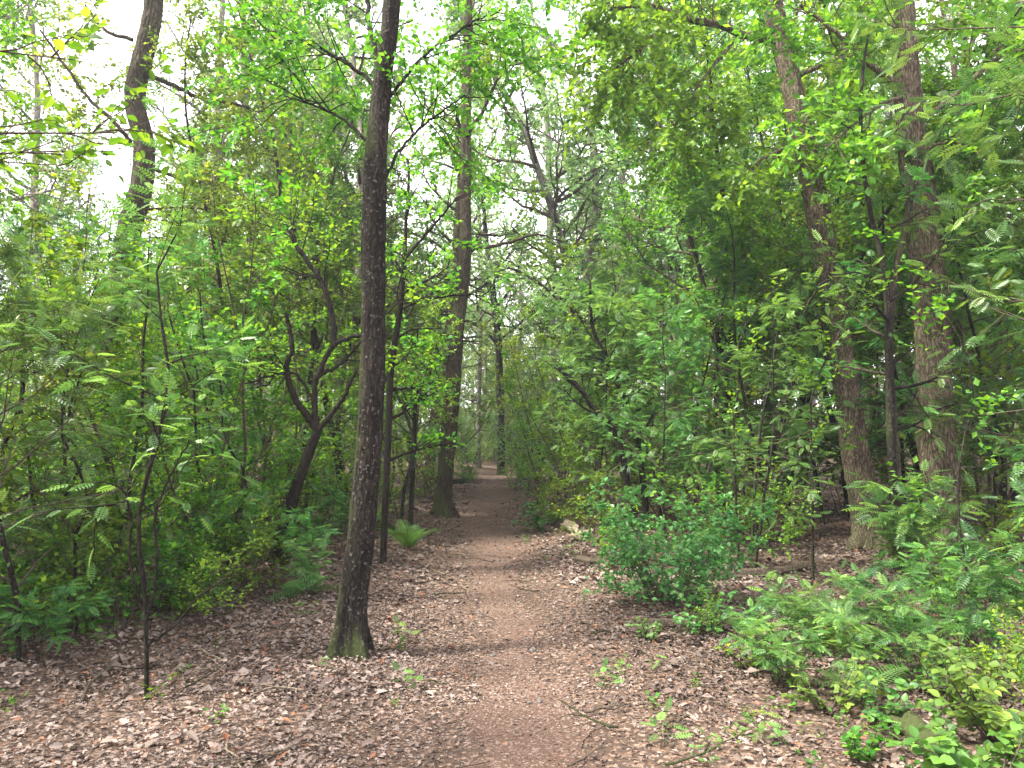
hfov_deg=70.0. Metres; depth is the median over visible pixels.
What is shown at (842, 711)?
seedling
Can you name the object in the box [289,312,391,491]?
leafy sapling
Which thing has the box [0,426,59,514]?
shrub
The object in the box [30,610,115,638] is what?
fern
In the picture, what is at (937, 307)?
thin tree
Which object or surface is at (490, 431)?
leafy shrub
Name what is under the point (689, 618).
bramble
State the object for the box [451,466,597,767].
path
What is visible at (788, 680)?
bramble
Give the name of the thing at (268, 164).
tall tree
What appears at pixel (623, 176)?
slim tree
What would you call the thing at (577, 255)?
tall tree
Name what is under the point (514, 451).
leafy shrub
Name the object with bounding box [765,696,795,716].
seedling
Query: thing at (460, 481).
fallen log
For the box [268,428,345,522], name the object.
shrub
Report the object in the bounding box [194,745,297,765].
twig
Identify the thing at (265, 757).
stick
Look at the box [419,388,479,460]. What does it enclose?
leafy shrub
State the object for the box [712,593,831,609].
fallen log
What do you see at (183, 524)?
shrub
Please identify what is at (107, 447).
shrub
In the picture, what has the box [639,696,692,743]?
seedling
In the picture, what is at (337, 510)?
rowan seedling
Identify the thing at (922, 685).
bramble
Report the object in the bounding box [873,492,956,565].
shrub
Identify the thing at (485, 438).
leafy shrub
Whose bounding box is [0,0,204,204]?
hornbeam tree
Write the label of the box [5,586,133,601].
fallen log
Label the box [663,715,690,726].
stick
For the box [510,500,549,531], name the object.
bramble
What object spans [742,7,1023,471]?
slender tree
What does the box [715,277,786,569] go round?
thin tree
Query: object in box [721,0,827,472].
tall tree
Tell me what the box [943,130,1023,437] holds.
leafy sapling
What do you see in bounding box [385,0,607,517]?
oak tree
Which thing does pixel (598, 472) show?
shrub
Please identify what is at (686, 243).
slim tree
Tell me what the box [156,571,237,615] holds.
fern
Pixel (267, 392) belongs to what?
leafy sapling
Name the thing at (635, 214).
tall tree
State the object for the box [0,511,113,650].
shrub
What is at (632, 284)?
rowan sapling
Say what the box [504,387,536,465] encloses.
leafy sapling
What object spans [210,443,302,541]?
shrub
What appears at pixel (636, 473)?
shrub
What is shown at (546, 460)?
leafy shrub
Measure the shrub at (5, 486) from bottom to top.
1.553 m
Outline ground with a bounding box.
[0,444,1023,767]
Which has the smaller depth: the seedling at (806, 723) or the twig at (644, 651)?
the seedling at (806, 723)
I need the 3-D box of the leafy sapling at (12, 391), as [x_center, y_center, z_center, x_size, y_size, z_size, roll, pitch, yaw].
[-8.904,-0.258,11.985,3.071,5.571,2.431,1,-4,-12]
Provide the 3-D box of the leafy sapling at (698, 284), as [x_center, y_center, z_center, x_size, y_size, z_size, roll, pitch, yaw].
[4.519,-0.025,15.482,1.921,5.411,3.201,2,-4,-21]
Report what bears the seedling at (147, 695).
on the ground
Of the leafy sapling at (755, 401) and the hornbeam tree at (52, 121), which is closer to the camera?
the hornbeam tree at (52, 121)
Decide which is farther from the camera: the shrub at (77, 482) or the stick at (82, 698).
the shrub at (77, 482)
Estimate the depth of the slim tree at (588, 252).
22.89 m
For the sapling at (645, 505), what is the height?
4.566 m
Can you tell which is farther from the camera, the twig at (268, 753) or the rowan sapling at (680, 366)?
the rowan sapling at (680, 366)
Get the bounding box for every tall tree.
[0,124,139,482]
[0,187,75,429]
[98,52,238,416]
[135,74,277,458]
[184,0,435,489]
[197,0,498,506]
[207,181,269,414]
[225,54,484,483]
[255,156,305,431]
[256,111,311,469]
[307,43,448,474]
[352,126,523,469]
[386,0,542,484]
[406,199,481,462]
[421,0,667,484]
[460,267,518,461]
[468,233,566,459]
[523,204,642,467]
[532,149,618,459]
[535,138,672,397]
[554,0,806,482]
[554,1,706,475]
[598,80,706,414]
[601,0,800,485]
[625,22,774,473]
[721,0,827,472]
[757,30,944,458]
[758,0,950,490]
[779,19,884,372]
[784,0,951,407]
[806,84,1023,473]
[884,0,1023,490]
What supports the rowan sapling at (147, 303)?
on the ground
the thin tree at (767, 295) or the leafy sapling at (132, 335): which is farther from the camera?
the leafy sapling at (132, 335)
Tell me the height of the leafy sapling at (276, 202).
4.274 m
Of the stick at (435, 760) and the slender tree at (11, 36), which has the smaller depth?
the stick at (435, 760)
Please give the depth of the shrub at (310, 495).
10.29 m
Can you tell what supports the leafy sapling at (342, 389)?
on the ground
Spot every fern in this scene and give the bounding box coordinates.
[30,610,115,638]
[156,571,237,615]
[258,573,340,601]
[377,519,442,548]
[453,468,483,478]
[534,504,576,523]
[716,616,794,645]
[766,599,906,659]
[777,588,842,617]
[806,660,906,709]
[856,605,947,634]
[895,624,1012,676]
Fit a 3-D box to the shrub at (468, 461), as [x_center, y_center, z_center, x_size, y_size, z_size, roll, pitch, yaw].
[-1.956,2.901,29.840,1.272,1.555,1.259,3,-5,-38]
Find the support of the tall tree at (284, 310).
on the ground
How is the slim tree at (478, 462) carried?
on the ground
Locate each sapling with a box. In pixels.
[0,124,176,662]
[0,129,148,511]
[0,170,180,575]
[0,193,226,584]
[0,194,174,540]
[0,208,258,616]
[0,210,213,486]
[0,247,60,497]
[0,342,82,476]
[0,350,72,506]
[0,393,44,490]
[15,217,229,534]
[34,228,196,465]
[51,278,181,473]
[60,191,247,544]
[61,211,231,538]
[96,301,305,477]
[98,160,301,557]
[98,230,310,549]
[112,289,311,574]
[126,248,428,539]
[127,204,225,442]
[154,238,289,489]
[168,163,322,523]
[172,249,398,515]
[237,269,357,557]
[241,273,359,452]
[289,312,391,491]
[319,289,463,508]
[352,103,518,563]
[357,342,517,487]
[380,276,463,524]
[382,333,450,527]
[475,317,570,491]
[501,322,617,500]
[502,303,606,517]
[504,329,621,411]
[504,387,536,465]
[518,218,737,513]
[523,364,602,506]
[528,338,651,534]
[529,218,797,489]
[529,265,743,528]
[531,286,666,525]
[546,302,653,527]
[558,278,675,529]
[561,290,669,484]
[562,278,712,503]
[573,304,674,487]
[586,284,740,540]
[602,242,730,513]
[622,253,777,533]
[634,145,853,542]
[639,238,840,517]
[644,262,806,525]
[666,297,784,491]
[674,259,796,507]
[676,292,838,567]
[683,192,806,523]
[704,228,960,500]
[704,235,831,504]
[706,156,914,524]
[750,241,874,554]
[756,145,982,482]
[758,27,985,571]
[769,89,1023,531]
[801,131,940,566]
[804,205,1015,505]
[822,73,1023,557]
[859,119,1023,524]
[865,216,1023,509]
[883,173,1023,506]
[893,111,1023,527]
[897,200,1023,532]
[906,131,1023,483]
[919,42,1023,411]
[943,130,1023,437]
[981,382,1023,487]
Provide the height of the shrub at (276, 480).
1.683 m
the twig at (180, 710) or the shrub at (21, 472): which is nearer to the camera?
the twig at (180, 710)
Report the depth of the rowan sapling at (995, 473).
11.27 m
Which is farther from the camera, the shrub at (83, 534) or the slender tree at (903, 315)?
the slender tree at (903, 315)
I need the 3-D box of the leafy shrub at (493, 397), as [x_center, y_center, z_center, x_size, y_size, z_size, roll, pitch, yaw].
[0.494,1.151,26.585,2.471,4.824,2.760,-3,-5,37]
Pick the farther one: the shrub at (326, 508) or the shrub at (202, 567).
the shrub at (326, 508)
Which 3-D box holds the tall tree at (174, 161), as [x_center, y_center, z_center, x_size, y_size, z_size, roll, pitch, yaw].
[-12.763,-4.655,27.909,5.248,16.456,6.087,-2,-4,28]
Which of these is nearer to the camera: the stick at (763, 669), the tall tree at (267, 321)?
the stick at (763, 669)
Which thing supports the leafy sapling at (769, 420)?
on the ground
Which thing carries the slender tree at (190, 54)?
on the ground
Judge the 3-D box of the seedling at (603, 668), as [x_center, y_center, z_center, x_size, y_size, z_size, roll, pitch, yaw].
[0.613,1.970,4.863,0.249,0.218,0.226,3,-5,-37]
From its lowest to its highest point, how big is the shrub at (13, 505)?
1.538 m
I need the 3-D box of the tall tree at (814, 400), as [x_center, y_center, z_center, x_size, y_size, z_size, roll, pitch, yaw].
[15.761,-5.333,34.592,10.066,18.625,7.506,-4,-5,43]
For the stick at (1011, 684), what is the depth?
4.41 m
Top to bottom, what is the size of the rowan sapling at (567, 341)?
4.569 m
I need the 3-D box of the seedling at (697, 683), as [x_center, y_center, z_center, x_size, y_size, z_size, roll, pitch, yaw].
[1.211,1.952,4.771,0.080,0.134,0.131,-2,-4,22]
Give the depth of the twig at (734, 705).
4.30 m
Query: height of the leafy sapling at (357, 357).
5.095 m
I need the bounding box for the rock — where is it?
[880,699,940,746]
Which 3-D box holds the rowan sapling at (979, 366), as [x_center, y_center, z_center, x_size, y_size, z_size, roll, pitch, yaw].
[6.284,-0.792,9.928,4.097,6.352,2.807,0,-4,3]
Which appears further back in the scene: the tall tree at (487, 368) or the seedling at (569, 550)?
the tall tree at (487, 368)
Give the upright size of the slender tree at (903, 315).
9.662 m
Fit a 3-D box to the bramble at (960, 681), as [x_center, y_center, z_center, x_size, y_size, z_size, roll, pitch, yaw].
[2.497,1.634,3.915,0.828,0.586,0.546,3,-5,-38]
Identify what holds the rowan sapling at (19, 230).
on the ground
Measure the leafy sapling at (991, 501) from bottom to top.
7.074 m
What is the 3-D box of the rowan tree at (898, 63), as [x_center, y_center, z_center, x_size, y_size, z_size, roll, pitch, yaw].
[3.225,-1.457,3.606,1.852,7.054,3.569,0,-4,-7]
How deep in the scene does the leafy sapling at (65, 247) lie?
13.74 m
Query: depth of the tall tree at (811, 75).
20.62 m
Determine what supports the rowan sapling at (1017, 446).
on the ground
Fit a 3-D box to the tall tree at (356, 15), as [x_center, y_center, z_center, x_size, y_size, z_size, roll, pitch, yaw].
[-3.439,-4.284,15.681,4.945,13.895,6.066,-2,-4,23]
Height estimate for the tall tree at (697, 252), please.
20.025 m
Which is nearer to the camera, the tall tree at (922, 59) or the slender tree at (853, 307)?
the slender tree at (853, 307)
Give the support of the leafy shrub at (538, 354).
on the ground
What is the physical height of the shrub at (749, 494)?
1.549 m
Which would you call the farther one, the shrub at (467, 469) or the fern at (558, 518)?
the shrub at (467, 469)
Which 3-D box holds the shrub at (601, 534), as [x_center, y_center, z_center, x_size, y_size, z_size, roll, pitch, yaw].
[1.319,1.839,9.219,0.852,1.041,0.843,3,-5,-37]
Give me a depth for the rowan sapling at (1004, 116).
8.14 m
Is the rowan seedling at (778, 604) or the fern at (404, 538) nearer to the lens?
the rowan seedling at (778, 604)
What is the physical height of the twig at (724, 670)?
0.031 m
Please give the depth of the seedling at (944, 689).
4.48 m
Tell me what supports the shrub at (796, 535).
on the ground
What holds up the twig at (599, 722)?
on the ground
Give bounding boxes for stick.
[71,631,126,702]
[197,648,233,663]
[225,743,257,767]
[261,736,314,760]
[421,756,442,767]
[428,679,450,685]
[434,592,466,594]
[566,746,604,766]
[584,703,630,712]
[591,628,621,634]
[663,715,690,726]
[745,660,864,673]
[947,646,1023,695]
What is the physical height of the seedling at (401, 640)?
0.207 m
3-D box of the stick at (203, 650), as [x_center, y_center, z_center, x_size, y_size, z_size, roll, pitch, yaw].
[-2.149,1.941,5.199,0.482,0.036,0.105,-3,-5,40]
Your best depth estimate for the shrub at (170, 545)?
6.44 m
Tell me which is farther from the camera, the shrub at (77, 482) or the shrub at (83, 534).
the shrub at (77, 482)
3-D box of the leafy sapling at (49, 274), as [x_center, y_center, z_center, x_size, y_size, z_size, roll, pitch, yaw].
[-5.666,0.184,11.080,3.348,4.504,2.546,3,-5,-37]
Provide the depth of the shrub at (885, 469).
11.80 m
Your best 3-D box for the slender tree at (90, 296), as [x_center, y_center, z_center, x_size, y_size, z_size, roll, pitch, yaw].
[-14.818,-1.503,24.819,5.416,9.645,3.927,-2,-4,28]
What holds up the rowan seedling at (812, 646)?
on the ground
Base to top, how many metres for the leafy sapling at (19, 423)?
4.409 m
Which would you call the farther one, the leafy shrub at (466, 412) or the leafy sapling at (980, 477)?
the leafy shrub at (466, 412)
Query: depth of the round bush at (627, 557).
6.95 m
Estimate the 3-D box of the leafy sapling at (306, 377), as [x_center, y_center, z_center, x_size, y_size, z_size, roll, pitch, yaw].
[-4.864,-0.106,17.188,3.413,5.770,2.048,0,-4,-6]
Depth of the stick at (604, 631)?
6.10 m
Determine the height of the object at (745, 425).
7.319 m
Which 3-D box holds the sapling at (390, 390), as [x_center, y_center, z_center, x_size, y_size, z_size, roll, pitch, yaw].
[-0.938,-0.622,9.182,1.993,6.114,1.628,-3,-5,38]
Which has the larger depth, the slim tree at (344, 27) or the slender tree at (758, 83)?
the slim tree at (344, 27)
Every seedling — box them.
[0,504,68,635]
[0,530,104,626]
[0,573,114,659]
[0,640,21,657]
[0,689,26,711]
[33,521,163,612]
[88,622,115,643]
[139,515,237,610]
[140,673,176,698]
[177,663,192,674]
[200,703,229,723]
[267,506,341,566]
[275,531,334,598]
[293,600,318,614]
[298,467,389,553]
[390,638,416,651]
[391,615,419,639]
[391,661,422,688]
[563,542,579,554]
[590,657,623,687]
[603,660,630,674]
[614,653,626,665]
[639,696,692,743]
[643,691,660,707]
[649,655,666,668]
[689,744,719,762]
[691,672,700,686]
[697,726,721,745]
[716,589,790,671]
[724,722,746,742]
[738,615,836,691]
[739,710,782,741]
[741,711,788,745]
[743,703,772,718]
[748,562,858,651]
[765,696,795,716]
[795,748,824,767]
[797,719,827,737]
[814,585,907,676]
[825,550,935,643]
[828,707,847,726]
[835,558,974,680]
[841,470,967,576]
[857,715,884,738]
[873,455,1023,592]
[877,718,924,747]
[881,531,992,631]
[889,518,1023,658]
[898,754,920,767]
[915,680,951,700]
[924,477,1023,648]
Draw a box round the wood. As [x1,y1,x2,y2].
[0,129,1023,460]
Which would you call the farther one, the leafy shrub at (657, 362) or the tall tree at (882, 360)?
the tall tree at (882, 360)
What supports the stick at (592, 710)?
on the ground
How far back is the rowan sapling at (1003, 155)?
8.80 m
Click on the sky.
(129, 10)
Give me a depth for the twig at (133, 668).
4.90 m
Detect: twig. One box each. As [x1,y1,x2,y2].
[108,664,157,673]
[177,688,231,712]
[185,657,232,686]
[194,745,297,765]
[240,682,304,695]
[250,595,284,607]
[444,747,489,767]
[510,585,539,591]
[557,699,618,727]
[580,621,613,629]
[619,638,653,657]
[652,645,694,652]
[664,737,733,765]
[701,667,746,670]
[703,698,765,709]
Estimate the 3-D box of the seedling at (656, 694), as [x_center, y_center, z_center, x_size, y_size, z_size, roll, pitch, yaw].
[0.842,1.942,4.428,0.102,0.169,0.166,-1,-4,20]
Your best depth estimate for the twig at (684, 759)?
3.67 m
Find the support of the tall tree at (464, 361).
on the ground
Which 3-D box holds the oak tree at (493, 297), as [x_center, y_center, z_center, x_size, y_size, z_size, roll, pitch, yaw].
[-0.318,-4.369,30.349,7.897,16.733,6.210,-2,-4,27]
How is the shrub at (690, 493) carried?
on the ground
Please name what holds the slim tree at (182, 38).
on the ground
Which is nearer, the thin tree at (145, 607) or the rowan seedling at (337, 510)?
the thin tree at (145, 607)
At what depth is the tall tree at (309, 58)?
18.82 m
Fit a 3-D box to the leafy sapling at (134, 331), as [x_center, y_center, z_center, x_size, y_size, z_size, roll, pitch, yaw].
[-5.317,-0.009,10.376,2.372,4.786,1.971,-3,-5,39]
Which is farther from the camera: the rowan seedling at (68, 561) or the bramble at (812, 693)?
the rowan seedling at (68, 561)
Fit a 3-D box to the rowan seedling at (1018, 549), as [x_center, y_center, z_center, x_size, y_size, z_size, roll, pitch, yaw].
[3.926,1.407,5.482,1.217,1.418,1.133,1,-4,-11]
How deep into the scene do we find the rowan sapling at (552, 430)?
15.10 m
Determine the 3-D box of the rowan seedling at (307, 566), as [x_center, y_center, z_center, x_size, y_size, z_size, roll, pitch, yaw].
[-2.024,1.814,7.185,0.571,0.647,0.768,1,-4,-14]
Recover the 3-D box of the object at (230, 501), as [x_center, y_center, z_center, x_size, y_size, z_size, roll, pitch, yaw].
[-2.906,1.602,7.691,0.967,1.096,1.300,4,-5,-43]
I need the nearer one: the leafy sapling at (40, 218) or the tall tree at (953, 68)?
the leafy sapling at (40, 218)
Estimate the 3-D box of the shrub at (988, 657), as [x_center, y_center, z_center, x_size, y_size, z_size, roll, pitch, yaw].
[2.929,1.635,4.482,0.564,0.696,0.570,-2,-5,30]
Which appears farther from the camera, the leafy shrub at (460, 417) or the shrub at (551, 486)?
the leafy shrub at (460, 417)
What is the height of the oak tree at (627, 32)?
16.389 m
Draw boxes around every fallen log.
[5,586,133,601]
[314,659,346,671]
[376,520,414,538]
[435,479,465,483]
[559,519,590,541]
[573,555,614,567]
[647,615,744,627]
[706,561,816,580]
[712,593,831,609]
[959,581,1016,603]
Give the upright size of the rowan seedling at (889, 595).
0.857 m
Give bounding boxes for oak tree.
[15,0,304,525]
[172,0,605,661]
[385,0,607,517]
[407,87,579,474]
[527,0,972,550]
[642,0,1023,567]
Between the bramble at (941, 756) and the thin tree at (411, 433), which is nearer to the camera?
the bramble at (941, 756)
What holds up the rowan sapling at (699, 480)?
on the ground
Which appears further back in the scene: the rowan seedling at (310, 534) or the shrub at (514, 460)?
the shrub at (514, 460)
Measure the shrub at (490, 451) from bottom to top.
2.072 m
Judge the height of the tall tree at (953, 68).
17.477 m
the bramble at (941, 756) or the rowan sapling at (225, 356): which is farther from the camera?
the rowan sapling at (225, 356)
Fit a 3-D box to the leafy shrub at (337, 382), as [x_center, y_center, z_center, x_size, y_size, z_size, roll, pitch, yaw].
[-3.717,0.048,17.231,2.721,5.453,3.789,-1,-4,21]
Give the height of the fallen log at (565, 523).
0.250 m
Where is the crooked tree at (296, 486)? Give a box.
[205,137,439,566]
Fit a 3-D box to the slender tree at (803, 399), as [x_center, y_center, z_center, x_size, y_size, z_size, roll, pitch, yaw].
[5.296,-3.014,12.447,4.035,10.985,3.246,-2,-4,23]
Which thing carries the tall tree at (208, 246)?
on the ground
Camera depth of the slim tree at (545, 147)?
29.58 m
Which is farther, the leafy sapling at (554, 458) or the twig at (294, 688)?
the leafy sapling at (554, 458)
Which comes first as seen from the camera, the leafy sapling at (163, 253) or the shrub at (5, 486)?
the shrub at (5, 486)
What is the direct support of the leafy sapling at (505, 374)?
on the ground
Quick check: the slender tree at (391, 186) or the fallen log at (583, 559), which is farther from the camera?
the slender tree at (391, 186)
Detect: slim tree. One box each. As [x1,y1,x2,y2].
[0,0,95,228]
[0,0,117,463]
[56,0,326,494]
[145,0,346,489]
[173,0,318,459]
[238,6,419,483]
[429,157,541,467]
[471,0,635,475]
[485,0,666,482]
[538,2,694,476]
[590,0,780,486]
[642,3,818,478]
[727,0,887,485]
[820,0,1021,493]
[892,0,1023,305]
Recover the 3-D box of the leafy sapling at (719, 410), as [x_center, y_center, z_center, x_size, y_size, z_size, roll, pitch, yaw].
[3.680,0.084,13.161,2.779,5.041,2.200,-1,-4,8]
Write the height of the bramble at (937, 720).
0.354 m
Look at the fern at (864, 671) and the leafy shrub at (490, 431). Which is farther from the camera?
the leafy shrub at (490, 431)
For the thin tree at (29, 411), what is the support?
on the ground
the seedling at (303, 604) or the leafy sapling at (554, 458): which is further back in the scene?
the leafy sapling at (554, 458)
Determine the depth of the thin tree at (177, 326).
8.18 m
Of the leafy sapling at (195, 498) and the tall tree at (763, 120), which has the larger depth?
the tall tree at (763, 120)
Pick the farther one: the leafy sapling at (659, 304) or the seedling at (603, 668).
the leafy sapling at (659, 304)
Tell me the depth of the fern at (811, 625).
5.51 m
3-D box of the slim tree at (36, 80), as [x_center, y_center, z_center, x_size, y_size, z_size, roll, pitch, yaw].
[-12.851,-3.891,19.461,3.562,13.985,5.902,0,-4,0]
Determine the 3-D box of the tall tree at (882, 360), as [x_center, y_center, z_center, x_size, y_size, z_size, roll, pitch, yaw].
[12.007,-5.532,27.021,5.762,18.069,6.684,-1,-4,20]
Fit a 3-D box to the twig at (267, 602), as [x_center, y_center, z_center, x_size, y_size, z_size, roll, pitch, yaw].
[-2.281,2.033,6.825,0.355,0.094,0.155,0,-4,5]
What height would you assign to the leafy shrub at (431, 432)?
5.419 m
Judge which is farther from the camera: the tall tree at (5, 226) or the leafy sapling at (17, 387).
the tall tree at (5, 226)
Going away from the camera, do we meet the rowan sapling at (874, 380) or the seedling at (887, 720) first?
the seedling at (887, 720)
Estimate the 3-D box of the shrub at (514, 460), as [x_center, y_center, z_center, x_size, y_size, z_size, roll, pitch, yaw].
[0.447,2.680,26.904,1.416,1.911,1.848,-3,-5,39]
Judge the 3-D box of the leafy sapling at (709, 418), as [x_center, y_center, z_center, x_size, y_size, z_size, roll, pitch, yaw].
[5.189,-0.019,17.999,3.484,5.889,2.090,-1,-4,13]
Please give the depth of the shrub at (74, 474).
9.75 m
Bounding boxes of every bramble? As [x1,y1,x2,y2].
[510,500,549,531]
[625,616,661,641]
[661,581,744,638]
[712,631,777,669]
[747,618,841,687]
[781,650,884,711]
[840,716,902,762]
[850,616,963,693]
[859,667,936,726]
[886,709,1023,767]
[896,634,1023,742]
[907,632,1018,719]
[922,695,1022,767]
[954,599,1023,680]
[965,673,1023,758]
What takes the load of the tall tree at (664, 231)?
on the ground
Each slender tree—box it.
[0,0,60,226]
[10,198,122,502]
[29,219,137,446]
[107,0,308,522]
[130,68,267,436]
[178,49,393,537]
[180,0,400,522]
[188,130,351,483]
[201,59,367,501]
[282,167,444,511]
[328,115,454,453]
[482,287,534,466]
[559,0,820,488]
[640,0,820,513]
[696,0,906,517]
[696,0,950,524]
[702,54,1001,515]
[718,0,1023,537]
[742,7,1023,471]
[773,13,1021,494]
[911,29,1023,551]
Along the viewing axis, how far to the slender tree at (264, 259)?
22.76 m
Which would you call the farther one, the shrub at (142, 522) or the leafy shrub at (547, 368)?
the leafy shrub at (547, 368)
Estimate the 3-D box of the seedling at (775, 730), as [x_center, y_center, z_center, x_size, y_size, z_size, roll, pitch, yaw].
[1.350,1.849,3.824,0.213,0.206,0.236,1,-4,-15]
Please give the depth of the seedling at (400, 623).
5.95 m
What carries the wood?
on the ground
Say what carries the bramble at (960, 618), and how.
on the ground
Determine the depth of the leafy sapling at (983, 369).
10.42 m
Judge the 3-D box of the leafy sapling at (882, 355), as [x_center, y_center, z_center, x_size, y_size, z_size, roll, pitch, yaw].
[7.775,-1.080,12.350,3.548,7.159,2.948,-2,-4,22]
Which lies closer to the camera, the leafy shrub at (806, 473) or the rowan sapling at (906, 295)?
the rowan sapling at (906, 295)
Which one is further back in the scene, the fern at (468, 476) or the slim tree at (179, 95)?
the fern at (468, 476)
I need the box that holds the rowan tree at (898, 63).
[845,0,1023,414]
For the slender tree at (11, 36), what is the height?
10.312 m
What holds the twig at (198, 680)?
on the ground
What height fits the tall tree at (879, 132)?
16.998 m
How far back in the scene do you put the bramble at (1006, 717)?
3.58 m
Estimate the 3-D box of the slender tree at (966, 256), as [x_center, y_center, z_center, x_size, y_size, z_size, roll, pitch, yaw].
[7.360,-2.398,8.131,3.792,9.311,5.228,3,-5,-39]
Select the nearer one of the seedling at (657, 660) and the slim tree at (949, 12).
the seedling at (657, 660)
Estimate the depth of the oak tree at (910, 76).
9.23 m
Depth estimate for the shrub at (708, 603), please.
5.91 m
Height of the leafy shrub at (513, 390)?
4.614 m
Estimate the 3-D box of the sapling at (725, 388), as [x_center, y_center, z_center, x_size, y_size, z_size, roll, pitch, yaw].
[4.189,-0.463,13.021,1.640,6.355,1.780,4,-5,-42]
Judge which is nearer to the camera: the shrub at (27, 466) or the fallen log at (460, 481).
the shrub at (27, 466)
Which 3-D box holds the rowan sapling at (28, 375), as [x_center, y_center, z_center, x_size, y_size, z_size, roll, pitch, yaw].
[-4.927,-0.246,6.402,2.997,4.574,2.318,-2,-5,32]
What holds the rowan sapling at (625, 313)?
on the ground
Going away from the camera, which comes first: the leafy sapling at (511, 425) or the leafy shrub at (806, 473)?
the leafy shrub at (806, 473)
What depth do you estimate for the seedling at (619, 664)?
5.28 m
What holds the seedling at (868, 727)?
on the ground
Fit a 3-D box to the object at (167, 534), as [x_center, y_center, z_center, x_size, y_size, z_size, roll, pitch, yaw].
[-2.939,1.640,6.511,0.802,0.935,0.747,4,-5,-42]
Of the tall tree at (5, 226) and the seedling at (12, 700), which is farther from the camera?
the tall tree at (5, 226)
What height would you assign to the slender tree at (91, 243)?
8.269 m
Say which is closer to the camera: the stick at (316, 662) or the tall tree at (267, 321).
the stick at (316, 662)
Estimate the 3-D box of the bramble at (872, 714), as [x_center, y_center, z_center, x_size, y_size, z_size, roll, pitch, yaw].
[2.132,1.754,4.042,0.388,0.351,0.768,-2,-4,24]
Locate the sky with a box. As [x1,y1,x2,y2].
[0,0,1023,429]
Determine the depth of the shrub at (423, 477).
17.72 m
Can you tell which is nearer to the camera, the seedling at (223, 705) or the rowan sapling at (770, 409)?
the seedling at (223, 705)
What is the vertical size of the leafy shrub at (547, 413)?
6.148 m
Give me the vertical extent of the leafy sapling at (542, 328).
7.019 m
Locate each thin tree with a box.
[0,78,264,699]
[0,202,183,631]
[0,247,130,599]
[0,280,92,583]
[111,260,281,584]
[140,270,290,571]
[303,250,360,527]
[354,255,419,527]
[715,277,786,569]
[784,270,896,581]
[852,214,1023,636]
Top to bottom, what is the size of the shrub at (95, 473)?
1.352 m
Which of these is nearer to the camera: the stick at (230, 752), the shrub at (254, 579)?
the stick at (230, 752)
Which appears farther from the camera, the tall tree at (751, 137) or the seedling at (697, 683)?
the tall tree at (751, 137)
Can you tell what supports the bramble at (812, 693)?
on the ground
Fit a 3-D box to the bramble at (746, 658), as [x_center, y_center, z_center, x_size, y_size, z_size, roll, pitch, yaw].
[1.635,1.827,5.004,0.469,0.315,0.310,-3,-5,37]
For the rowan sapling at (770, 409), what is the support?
on the ground
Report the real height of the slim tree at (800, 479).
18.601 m
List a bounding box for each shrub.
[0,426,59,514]
[0,438,82,562]
[0,442,134,602]
[0,462,103,602]
[0,472,66,603]
[0,502,81,635]
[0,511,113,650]
[1,410,79,517]
[5,475,153,628]
[6,402,161,544]
[36,440,145,555]
[36,460,189,600]
[46,459,178,592]
[53,392,197,502]
[82,539,172,634]
[83,442,221,568]
[105,471,233,623]
[128,403,281,549]
[129,405,252,568]
[134,231,260,466]
[147,471,275,593]
[150,408,219,517]
[157,511,268,624]
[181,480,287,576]
[182,431,303,564]
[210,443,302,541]
[210,502,304,597]
[249,426,335,539]
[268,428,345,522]
[270,461,352,538]
[292,310,428,496]
[319,437,407,532]
[355,333,474,489]
[377,443,421,516]
[384,369,471,471]
[397,444,455,499]
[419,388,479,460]
[454,379,501,471]
[454,441,478,471]
[454,452,478,482]
[456,372,485,455]
[467,433,496,464]
[471,393,508,464]
[481,346,544,478]
[482,387,508,459]
[484,434,512,461]
[494,389,547,474]
[497,435,538,477]
[502,310,605,485]
[502,445,533,488]
[507,442,545,484]
[507,445,556,505]
[508,371,549,466]
[511,336,574,469]
[517,300,620,466]
[529,457,594,525]
[534,299,672,497]
[551,456,624,540]
[579,492,653,566]
[589,254,731,497]
[608,414,702,516]
[640,439,778,566]
[675,579,721,636]
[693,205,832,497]
[718,449,802,544]
[722,452,821,559]
[759,248,906,497]
[769,398,903,515]
[833,421,918,524]
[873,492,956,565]
[883,530,1010,645]
[940,599,1023,703]
[957,420,1022,516]
[961,447,1023,572]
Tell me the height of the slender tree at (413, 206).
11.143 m
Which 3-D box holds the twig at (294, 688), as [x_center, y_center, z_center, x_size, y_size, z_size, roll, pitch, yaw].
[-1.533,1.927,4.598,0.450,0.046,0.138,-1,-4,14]
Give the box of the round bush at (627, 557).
[579,477,776,607]
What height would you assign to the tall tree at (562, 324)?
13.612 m
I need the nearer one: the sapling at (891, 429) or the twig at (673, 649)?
the twig at (673, 649)
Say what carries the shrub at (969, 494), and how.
on the ground
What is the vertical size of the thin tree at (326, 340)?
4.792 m
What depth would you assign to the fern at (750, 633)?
5.80 m

